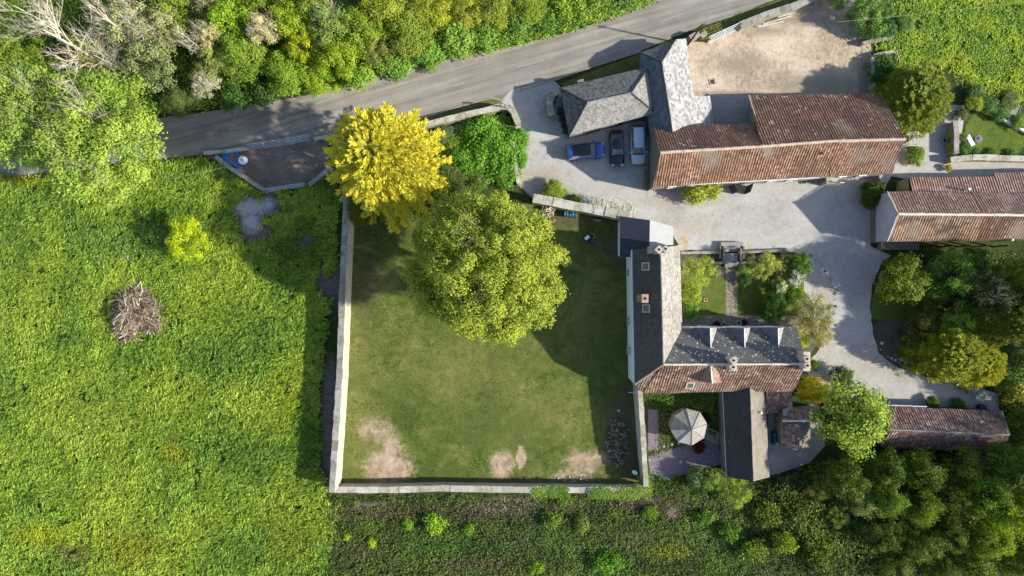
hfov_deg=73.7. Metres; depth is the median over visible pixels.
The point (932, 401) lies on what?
clipped dome
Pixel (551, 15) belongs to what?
hedge bush
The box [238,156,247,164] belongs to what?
bulk sack
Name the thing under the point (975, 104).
garden shrub
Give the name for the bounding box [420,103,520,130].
roadside wall
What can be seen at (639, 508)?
bramble litter
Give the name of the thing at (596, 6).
hedge bush
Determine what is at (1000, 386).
border shrub
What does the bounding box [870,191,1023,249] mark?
stable range
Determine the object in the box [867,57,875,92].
stone wall
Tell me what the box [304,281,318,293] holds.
scrub bush
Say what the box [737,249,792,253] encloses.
garden wall
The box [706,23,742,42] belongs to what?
field gate
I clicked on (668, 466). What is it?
patio
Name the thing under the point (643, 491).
ivy
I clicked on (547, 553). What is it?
scrub
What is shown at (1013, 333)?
soft conifer
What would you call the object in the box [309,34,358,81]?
wood tree
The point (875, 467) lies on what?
wood tree
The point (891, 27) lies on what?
boundary shrub
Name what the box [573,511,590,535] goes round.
scrub bush
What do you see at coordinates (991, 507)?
wood tree
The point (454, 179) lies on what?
bush
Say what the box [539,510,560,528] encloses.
scrub bush
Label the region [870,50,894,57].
retaining wall
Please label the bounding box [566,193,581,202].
bush
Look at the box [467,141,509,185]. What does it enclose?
laurel bush
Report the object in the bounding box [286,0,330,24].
wood tree
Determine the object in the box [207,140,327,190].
layby
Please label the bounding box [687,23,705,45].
telegraph pole
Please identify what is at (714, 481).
wood bush
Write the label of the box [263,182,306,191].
field gate
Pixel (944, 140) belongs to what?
stone planter
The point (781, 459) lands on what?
yard concrete
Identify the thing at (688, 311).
wall shrub
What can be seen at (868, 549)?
wood floor
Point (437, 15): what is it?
wood tree
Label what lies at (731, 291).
garden path
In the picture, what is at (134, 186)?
overhead cable
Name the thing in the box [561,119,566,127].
wheelie bin
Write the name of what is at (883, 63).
boundary shrub
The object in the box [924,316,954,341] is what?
border tree
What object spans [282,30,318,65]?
wood tree
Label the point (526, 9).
hedge bush
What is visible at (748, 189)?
stable door
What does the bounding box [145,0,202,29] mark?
wood tree
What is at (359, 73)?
hedge bush
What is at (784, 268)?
garden shrub
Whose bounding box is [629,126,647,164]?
parked car
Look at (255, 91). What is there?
hedge bush
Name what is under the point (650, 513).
scrub bush
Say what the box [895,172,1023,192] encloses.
lean to range
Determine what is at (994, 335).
border shrub
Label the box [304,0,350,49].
wood tree
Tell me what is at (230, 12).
wood tree
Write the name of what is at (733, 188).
stable door
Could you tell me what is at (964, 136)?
garden shrub
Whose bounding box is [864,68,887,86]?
boundary shrub
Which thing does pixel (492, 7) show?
hedge bush
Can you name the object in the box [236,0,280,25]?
wood tree
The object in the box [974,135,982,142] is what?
stone table
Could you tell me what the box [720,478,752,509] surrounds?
wood bush
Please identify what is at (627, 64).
verge
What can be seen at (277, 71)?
wood tree
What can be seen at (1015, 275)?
border tree
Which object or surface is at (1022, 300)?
border tree
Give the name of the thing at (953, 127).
garden wall
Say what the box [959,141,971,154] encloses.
garden shrub
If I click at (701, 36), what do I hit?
gate pillar
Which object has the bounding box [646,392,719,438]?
bed plants
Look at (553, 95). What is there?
curved wall
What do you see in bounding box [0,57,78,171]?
ash tree
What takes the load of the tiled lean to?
on the ground at (250, 214)
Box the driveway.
[502,80,1023,410]
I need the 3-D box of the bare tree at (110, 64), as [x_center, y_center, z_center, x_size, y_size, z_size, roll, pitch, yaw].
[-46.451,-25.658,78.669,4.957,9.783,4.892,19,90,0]
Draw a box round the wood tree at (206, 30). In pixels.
[189,19,226,50]
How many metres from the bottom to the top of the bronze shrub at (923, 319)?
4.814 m
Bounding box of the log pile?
[539,206,556,218]
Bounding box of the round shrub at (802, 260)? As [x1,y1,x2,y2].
[784,251,813,279]
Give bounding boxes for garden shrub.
[758,304,783,322]
[760,289,789,312]
[771,254,795,280]
[784,285,805,304]
[951,105,968,120]
[959,132,967,141]
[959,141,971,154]
[962,82,985,100]
[964,96,984,111]
[970,146,978,153]
[980,95,998,114]
[983,147,999,161]
[989,105,1009,122]
[1001,87,1021,110]
[1004,148,1016,162]
[1010,111,1023,132]
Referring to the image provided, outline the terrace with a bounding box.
[682,315,800,326]
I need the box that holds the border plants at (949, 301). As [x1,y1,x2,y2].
[887,250,1023,407]
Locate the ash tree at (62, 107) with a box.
[21,51,167,213]
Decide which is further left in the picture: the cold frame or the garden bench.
the garden bench
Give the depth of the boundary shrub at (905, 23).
82.59 m
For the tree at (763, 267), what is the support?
on the garden bed
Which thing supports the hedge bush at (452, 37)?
on the ground at (250, 214)
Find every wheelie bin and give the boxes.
[557,107,562,114]
[559,113,564,120]
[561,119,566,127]
[563,126,567,133]
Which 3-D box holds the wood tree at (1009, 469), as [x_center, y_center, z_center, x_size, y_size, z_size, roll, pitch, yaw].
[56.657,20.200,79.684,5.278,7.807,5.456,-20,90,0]
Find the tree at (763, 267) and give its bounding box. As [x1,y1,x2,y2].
[744,249,781,281]
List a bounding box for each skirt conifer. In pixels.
[342,197,375,226]
[379,198,406,226]
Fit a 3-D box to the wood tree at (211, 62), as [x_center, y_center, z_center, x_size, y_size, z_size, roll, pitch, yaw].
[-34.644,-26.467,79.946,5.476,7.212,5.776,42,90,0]
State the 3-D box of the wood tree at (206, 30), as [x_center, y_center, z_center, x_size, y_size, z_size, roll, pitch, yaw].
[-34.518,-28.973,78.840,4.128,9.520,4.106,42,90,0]
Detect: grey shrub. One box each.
[433,124,454,145]
[453,120,466,137]
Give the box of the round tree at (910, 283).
[875,250,933,304]
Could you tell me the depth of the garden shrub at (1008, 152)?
82.92 m
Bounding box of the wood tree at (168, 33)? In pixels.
[136,4,202,57]
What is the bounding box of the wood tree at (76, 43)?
[56,28,107,71]
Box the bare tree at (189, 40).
[171,20,205,53]
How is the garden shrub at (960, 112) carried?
on the ground at (250, 214)
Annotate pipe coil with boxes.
[221,152,241,166]
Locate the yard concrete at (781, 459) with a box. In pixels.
[768,405,824,474]
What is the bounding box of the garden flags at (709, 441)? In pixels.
[704,433,719,444]
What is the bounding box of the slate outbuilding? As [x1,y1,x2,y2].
[638,38,713,135]
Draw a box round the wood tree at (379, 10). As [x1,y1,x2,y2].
[358,0,407,41]
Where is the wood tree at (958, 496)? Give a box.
[930,478,977,521]
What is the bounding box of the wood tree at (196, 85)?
[189,70,222,98]
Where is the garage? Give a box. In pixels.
[559,67,653,138]
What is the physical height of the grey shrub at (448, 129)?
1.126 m
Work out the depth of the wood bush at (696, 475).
81.41 m
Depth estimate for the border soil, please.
83.31 m
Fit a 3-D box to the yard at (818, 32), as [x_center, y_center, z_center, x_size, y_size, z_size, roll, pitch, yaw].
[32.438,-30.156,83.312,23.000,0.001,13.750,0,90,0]
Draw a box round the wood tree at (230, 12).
[201,0,262,53]
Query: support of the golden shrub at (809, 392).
on the ground at (250, 214)
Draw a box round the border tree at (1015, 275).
[985,254,1023,298]
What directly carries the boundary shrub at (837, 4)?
on the yard at (818, 32)
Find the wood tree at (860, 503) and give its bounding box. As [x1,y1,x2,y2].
[838,488,880,520]
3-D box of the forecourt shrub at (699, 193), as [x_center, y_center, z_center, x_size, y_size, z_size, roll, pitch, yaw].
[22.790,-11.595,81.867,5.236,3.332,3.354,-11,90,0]
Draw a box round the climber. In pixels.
[589,194,635,217]
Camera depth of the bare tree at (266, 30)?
76.50 m
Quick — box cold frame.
[1007,105,1021,121]
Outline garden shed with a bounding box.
[775,407,809,448]
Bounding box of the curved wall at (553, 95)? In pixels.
[546,89,559,118]
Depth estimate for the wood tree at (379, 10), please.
78.80 m
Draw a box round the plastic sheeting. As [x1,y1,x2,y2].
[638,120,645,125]
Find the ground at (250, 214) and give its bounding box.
[0,0,1023,575]
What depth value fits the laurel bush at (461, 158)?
81.83 m
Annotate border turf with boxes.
[965,112,1023,153]
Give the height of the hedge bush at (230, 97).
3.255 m
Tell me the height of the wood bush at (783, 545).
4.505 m
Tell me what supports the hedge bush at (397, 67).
on the ground at (250, 214)
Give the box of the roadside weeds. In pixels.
[327,0,658,90]
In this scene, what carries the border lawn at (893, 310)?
on the ground at (250, 214)
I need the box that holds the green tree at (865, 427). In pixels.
[808,372,895,464]
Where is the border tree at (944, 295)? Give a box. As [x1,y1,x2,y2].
[918,273,951,306]
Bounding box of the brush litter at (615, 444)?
[604,416,629,469]
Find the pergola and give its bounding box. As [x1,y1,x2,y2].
[902,131,920,147]
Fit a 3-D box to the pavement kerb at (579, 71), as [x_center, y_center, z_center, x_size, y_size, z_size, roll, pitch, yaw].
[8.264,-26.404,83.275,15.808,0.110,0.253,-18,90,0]
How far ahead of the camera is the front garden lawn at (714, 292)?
83.31 m
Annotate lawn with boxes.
[342,204,638,483]
[681,276,725,314]
[737,266,803,317]
[871,271,933,320]
[966,111,1023,152]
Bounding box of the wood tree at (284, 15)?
[266,0,320,47]
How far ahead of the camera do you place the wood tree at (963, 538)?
77.98 m
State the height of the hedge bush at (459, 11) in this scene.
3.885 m
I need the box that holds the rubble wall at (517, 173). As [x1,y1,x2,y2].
[511,142,519,184]
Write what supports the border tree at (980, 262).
on the ground at (250, 214)
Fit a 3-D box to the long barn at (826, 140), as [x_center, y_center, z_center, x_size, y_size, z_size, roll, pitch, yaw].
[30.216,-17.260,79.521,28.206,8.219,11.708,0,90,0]
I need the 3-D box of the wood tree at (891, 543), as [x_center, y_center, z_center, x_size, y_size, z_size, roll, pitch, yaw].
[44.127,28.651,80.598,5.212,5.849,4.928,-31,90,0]
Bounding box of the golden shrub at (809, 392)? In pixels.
[794,374,829,404]
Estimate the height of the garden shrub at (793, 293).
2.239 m
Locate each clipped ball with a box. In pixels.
[944,163,953,171]
[945,143,952,152]
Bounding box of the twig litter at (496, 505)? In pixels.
[463,497,537,516]
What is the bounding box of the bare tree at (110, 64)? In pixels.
[75,39,127,76]
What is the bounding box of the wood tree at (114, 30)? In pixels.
[99,0,166,69]
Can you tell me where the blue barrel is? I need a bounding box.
[976,404,986,409]
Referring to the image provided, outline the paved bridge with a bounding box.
[704,428,719,443]
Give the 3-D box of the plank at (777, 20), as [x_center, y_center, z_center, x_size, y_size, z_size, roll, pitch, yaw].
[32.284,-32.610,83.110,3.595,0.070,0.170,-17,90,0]
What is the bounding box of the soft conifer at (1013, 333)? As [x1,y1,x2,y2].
[948,289,1023,349]
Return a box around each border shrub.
[980,320,1004,353]
[990,373,1010,391]
[994,382,1023,407]
[1000,340,1023,358]
[1002,351,1023,388]
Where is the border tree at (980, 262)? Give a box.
[955,243,990,276]
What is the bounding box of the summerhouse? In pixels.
[668,407,706,444]
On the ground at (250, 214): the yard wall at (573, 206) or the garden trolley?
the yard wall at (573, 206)
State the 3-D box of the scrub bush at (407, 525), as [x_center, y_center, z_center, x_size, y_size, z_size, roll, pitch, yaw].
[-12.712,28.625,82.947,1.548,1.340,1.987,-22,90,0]
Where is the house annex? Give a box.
[618,216,672,256]
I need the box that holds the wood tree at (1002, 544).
[963,507,1018,560]
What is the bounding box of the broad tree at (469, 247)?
[399,187,571,346]
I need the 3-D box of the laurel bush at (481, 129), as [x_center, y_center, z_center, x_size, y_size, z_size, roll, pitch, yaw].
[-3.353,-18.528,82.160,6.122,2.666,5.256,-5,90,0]
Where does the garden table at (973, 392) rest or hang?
on the driveway
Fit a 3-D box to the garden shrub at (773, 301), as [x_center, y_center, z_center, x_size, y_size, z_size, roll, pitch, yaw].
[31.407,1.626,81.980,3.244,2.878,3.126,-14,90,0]
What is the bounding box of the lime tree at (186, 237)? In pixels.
[164,214,211,262]
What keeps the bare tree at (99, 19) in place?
on the ground at (250, 214)
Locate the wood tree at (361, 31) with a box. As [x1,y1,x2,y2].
[334,4,387,61]
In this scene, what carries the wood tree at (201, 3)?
on the ground at (250, 214)
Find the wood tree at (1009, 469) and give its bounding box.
[974,442,1023,485]
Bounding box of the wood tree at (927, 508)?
[897,487,946,530]
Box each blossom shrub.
[771,278,787,294]
[783,268,806,287]
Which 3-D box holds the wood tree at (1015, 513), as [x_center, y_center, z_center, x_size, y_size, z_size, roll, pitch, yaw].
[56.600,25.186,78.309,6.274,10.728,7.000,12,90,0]
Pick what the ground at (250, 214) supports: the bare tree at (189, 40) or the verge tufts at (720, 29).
the bare tree at (189, 40)
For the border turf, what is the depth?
83.30 m
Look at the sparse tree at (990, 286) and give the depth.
76.26 m
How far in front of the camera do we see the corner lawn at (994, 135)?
83.31 m
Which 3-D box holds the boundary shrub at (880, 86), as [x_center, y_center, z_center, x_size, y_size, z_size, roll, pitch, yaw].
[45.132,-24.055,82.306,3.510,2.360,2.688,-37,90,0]
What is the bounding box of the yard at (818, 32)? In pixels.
[687,0,870,95]
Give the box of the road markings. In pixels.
[229,13,683,129]
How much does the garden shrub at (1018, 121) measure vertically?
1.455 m
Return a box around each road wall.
[203,146,251,154]
[313,135,327,140]
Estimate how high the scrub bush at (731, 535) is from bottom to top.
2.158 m
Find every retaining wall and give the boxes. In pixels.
[859,35,893,46]
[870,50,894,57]
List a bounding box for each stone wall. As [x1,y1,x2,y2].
[736,0,819,30]
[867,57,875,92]
[875,174,885,192]
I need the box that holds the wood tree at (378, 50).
[356,30,397,75]
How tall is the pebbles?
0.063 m
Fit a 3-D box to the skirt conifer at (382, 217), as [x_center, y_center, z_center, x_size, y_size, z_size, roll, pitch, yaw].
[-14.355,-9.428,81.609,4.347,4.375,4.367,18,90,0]
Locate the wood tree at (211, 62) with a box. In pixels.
[192,40,238,81]
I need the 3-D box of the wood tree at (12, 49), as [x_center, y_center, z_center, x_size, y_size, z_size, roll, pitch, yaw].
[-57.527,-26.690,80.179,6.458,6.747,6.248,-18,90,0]
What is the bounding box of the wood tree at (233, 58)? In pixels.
[215,30,267,85]
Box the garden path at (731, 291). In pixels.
[726,267,736,315]
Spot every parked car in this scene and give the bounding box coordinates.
[566,140,604,161]
[608,130,625,166]
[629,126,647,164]
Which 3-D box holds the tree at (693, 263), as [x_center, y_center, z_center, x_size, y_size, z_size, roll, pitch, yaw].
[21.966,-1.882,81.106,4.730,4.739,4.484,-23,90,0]
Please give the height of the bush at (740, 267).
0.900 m
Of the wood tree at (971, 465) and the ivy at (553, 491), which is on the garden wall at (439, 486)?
the ivy at (553, 491)
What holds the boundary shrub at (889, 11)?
on the ground at (250, 214)
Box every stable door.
[729,183,738,193]
[744,183,753,193]
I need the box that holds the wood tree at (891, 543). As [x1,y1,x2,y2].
[859,515,910,553]
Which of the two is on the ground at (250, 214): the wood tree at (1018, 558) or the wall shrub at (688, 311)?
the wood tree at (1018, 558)
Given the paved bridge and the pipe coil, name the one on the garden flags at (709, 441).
the paved bridge
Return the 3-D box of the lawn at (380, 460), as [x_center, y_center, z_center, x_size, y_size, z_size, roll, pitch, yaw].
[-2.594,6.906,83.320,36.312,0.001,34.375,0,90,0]
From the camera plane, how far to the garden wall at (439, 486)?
81.75 m
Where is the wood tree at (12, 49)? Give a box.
[0,27,54,82]
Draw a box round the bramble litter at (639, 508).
[614,494,676,511]
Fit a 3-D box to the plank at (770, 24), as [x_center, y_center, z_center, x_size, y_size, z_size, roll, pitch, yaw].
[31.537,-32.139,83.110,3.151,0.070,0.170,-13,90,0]
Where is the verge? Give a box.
[561,53,640,86]
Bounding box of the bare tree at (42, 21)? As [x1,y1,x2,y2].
[0,0,67,48]
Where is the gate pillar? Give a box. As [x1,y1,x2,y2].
[686,30,707,41]
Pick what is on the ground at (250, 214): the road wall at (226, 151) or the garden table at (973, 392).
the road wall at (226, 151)
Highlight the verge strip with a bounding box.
[693,0,795,41]
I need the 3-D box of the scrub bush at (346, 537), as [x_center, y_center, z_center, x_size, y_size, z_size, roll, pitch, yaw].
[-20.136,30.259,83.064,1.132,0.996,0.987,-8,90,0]
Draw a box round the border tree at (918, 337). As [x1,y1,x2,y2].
[904,319,938,350]
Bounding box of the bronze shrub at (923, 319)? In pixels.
[903,298,947,335]
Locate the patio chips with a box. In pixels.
[648,410,657,450]
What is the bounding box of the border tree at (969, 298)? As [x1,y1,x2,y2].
[950,290,996,326]
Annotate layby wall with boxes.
[214,155,269,193]
[307,166,332,186]
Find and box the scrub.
[307,474,861,575]
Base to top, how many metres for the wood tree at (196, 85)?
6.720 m
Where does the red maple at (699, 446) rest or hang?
on the ground at (250, 214)
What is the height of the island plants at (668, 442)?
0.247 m
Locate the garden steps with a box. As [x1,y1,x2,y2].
[718,242,744,266]
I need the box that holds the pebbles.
[242,32,873,575]
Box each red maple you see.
[690,441,706,454]
[700,412,711,423]
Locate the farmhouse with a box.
[626,245,810,393]
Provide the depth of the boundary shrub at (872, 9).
79.98 m
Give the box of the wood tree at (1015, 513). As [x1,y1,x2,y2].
[979,481,1023,539]
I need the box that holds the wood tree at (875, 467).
[857,446,907,490]
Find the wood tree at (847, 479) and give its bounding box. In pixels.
[821,452,871,501]
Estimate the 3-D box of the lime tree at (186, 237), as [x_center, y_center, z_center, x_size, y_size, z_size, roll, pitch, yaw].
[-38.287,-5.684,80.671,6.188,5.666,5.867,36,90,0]
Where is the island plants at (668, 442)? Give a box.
[648,412,686,458]
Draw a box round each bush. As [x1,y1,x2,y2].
[160,78,199,119]
[217,81,251,115]
[241,77,273,108]
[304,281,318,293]
[338,59,376,93]
[342,533,349,540]
[366,536,376,548]
[376,43,415,84]
[401,516,413,529]
[402,33,446,73]
[417,201,438,217]
[422,512,448,535]
[425,162,469,207]
[431,18,477,62]
[443,146,477,176]
[444,0,484,31]
[458,113,508,153]
[461,524,474,536]
[467,19,507,59]
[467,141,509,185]
[474,0,518,30]
[484,125,529,169]
[489,160,524,190]
[501,7,533,44]
[508,0,549,25]
[510,127,529,147]
[516,151,527,168]
[525,559,545,575]
[537,6,561,31]
[539,177,569,197]
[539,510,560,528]
[546,0,586,26]
[554,493,570,506]
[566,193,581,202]
[573,0,590,23]
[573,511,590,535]
[587,0,609,18]
[590,548,625,575]
[640,505,657,519]
[686,463,706,489]
[692,507,716,525]
[701,467,726,491]
[717,521,740,543]
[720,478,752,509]
[734,534,768,564]
[735,264,744,272]
[737,272,752,287]
[741,318,747,325]
[748,494,782,532]
[769,528,798,554]
[776,486,816,519]
[800,532,833,567]
[826,505,849,528]
[860,178,887,201]
[860,194,878,210]
[877,548,917,575]
[904,143,926,167]
[947,397,967,408]
[1005,407,1023,436]
[1006,433,1023,452]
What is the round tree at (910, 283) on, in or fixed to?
on the border lawn at (893, 310)
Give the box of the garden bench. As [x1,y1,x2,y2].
[967,134,974,146]
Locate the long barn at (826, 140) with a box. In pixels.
[644,93,905,193]
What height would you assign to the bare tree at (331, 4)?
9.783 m
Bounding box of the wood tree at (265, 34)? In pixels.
[245,9,287,44]
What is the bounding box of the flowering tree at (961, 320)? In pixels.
[939,298,984,338]
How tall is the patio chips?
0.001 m
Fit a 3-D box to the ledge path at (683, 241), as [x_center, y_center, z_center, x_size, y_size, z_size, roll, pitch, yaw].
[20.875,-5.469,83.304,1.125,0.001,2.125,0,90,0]
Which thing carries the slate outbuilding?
on the ground at (250, 214)
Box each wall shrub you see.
[682,301,698,319]
[683,282,701,305]
[705,264,722,278]
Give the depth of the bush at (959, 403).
82.43 m
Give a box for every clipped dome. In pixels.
[828,363,856,387]
[925,395,939,407]
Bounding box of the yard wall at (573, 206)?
[532,194,628,220]
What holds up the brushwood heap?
on the ground at (250, 214)
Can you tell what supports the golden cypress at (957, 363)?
on the border soil
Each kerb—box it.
[417,98,503,120]
[518,51,640,91]
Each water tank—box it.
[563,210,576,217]
[770,431,777,444]
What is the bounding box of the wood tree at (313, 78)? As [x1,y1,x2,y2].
[301,61,341,99]
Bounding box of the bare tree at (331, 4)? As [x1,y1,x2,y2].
[313,0,336,25]
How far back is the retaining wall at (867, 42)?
82.49 m
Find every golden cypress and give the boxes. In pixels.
[894,317,994,385]
[948,343,1007,389]
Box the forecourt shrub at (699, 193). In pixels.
[681,183,724,206]
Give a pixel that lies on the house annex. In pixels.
(635, 233)
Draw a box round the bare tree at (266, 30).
[250,7,281,45]
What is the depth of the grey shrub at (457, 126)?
82.65 m
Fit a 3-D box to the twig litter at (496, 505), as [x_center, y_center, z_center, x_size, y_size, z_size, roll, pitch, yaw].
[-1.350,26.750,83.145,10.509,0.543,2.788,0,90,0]
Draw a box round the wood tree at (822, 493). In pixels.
[803,473,831,501]
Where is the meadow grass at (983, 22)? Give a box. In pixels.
[875,0,1023,104]
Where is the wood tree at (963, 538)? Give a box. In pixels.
[922,511,977,557]
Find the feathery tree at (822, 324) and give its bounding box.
[790,290,834,339]
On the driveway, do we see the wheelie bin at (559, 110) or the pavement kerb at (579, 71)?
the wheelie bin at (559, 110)
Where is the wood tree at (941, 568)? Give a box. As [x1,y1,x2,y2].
[918,549,963,575]
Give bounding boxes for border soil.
[874,318,948,375]
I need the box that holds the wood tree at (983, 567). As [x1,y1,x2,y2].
[942,542,999,575]
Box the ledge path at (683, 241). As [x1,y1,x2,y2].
[678,234,687,251]
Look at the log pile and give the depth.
82.83 m
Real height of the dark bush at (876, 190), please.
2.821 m
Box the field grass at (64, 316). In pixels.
[0,152,340,575]
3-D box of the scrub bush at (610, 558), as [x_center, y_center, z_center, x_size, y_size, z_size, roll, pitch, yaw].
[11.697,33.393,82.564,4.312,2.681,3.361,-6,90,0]
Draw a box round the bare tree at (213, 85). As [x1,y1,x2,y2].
[191,68,220,90]
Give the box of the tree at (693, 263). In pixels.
[681,255,716,288]
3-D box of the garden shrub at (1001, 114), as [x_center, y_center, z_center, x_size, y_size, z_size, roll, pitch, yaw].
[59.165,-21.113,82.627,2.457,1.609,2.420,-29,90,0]
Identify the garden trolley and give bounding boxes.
[583,234,594,243]
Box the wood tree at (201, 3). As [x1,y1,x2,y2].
[178,0,215,20]
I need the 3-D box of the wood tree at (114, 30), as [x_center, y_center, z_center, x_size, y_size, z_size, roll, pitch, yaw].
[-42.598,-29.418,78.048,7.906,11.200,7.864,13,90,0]
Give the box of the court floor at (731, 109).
[710,96,750,124]
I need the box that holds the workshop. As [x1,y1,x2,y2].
[718,386,769,480]
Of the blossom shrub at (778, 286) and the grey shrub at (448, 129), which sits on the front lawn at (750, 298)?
the blossom shrub at (778, 286)
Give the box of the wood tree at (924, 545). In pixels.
[890,520,945,564]
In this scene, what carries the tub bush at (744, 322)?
on the terrace
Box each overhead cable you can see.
[37,166,227,205]
[841,2,1017,21]
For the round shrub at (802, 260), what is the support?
on the garden bed
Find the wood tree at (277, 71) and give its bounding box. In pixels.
[257,44,310,97]
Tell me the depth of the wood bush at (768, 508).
82.07 m
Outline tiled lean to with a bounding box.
[765,392,791,413]
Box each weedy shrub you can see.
[442,133,464,157]
[465,167,488,193]
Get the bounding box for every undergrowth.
[0,0,656,130]
[435,112,515,182]
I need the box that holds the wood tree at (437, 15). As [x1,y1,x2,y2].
[408,0,455,35]
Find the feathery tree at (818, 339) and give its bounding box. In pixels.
[800,316,835,347]
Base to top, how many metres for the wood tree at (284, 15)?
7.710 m
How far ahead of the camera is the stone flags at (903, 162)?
83.30 m
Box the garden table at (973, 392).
[968,386,977,395]
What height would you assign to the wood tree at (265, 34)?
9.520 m
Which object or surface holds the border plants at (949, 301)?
on the ground at (250, 214)
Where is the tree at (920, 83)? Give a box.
[866,61,954,138]
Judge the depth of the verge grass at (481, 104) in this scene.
83.31 m
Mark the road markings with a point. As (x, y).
(464, 82)
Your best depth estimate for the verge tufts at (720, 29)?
83.25 m
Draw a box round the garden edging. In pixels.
[979,108,1023,132]
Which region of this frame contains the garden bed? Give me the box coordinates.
[681,255,818,355]
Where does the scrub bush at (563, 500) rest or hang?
on the ground at (250, 214)
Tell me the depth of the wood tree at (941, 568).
79.26 m
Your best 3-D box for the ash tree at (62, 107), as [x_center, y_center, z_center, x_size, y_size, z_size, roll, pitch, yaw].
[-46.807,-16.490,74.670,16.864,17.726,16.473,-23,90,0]
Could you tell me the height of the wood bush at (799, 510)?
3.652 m
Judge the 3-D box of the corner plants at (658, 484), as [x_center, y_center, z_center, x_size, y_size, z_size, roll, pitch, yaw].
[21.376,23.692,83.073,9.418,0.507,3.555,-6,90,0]
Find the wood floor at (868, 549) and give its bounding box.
[767,405,1023,575]
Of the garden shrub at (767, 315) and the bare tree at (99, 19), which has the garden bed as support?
the garden shrub at (767, 315)
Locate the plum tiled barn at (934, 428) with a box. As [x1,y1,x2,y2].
[872,404,1009,450]
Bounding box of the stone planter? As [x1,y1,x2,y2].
[940,138,947,142]
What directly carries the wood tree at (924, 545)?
on the ground at (250, 214)
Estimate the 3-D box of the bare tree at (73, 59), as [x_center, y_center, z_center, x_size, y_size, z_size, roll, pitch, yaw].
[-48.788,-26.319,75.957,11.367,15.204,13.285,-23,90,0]
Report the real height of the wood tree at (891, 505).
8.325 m
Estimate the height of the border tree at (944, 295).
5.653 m
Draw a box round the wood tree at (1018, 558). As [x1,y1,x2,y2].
[989,531,1023,575]
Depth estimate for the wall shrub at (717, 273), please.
82.08 m
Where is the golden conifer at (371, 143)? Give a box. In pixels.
[322,101,452,233]
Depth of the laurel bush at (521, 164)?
81.97 m
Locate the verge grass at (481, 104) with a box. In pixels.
[420,99,501,121]
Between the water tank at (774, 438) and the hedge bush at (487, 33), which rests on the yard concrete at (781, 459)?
the water tank at (774, 438)
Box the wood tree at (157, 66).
[116,24,177,93]
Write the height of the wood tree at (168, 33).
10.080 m
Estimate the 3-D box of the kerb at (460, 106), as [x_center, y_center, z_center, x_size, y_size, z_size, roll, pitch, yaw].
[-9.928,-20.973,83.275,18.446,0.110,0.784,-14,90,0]
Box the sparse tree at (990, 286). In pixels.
[954,267,1022,320]
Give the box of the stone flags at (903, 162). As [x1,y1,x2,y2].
[897,161,914,164]
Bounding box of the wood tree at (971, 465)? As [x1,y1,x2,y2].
[936,442,986,488]
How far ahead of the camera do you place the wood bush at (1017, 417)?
80.92 m
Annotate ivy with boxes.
[528,485,570,499]
[588,473,654,502]
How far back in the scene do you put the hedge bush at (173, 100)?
80.70 m
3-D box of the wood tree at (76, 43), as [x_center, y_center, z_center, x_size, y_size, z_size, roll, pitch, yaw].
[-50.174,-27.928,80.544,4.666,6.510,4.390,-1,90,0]
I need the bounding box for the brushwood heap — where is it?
[107,282,167,344]
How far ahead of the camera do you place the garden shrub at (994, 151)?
82.93 m
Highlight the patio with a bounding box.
[648,441,720,479]
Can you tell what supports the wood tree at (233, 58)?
on the ground at (250, 214)
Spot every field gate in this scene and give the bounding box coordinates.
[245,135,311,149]
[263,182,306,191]
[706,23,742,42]
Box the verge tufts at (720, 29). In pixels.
[700,11,749,38]
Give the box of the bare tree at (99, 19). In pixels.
[82,0,162,66]
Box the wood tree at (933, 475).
[897,447,948,493]
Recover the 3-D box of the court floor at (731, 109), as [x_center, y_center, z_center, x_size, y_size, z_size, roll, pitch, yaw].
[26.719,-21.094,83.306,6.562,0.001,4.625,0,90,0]
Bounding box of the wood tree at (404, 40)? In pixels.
[381,3,435,59]
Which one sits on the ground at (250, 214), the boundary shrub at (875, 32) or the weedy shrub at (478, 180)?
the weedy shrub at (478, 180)
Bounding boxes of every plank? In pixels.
[758,20,783,27]
[763,15,791,24]
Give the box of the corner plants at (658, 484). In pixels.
[649,466,723,496]
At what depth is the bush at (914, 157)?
82.02 m
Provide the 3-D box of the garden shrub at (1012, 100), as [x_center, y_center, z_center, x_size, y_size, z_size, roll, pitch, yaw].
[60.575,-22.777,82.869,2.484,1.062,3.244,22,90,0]
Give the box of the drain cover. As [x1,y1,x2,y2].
[709,78,715,84]
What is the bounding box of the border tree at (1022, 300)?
[1004,288,1023,317]
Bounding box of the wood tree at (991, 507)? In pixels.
[958,471,1014,517]
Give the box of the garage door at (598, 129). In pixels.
[583,127,601,134]
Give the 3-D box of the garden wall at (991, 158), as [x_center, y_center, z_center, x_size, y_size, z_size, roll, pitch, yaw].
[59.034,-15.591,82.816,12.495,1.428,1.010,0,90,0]
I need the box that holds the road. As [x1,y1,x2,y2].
[0,0,772,176]
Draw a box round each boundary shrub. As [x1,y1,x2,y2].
[827,0,850,10]
[840,0,886,37]
[856,18,888,40]
[862,52,896,76]
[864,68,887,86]
[873,77,892,96]
[876,17,902,40]
[878,0,894,20]
[893,13,916,32]
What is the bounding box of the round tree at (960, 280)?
[917,246,977,301]
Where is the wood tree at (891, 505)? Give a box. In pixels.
[863,481,909,520]
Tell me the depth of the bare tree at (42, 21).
75.57 m
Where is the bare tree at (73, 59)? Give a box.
[22,0,129,93]
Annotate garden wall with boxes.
[329,195,353,492]
[335,482,639,493]
[633,384,648,486]
[680,251,719,253]
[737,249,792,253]
[945,154,1023,163]
[947,121,958,155]

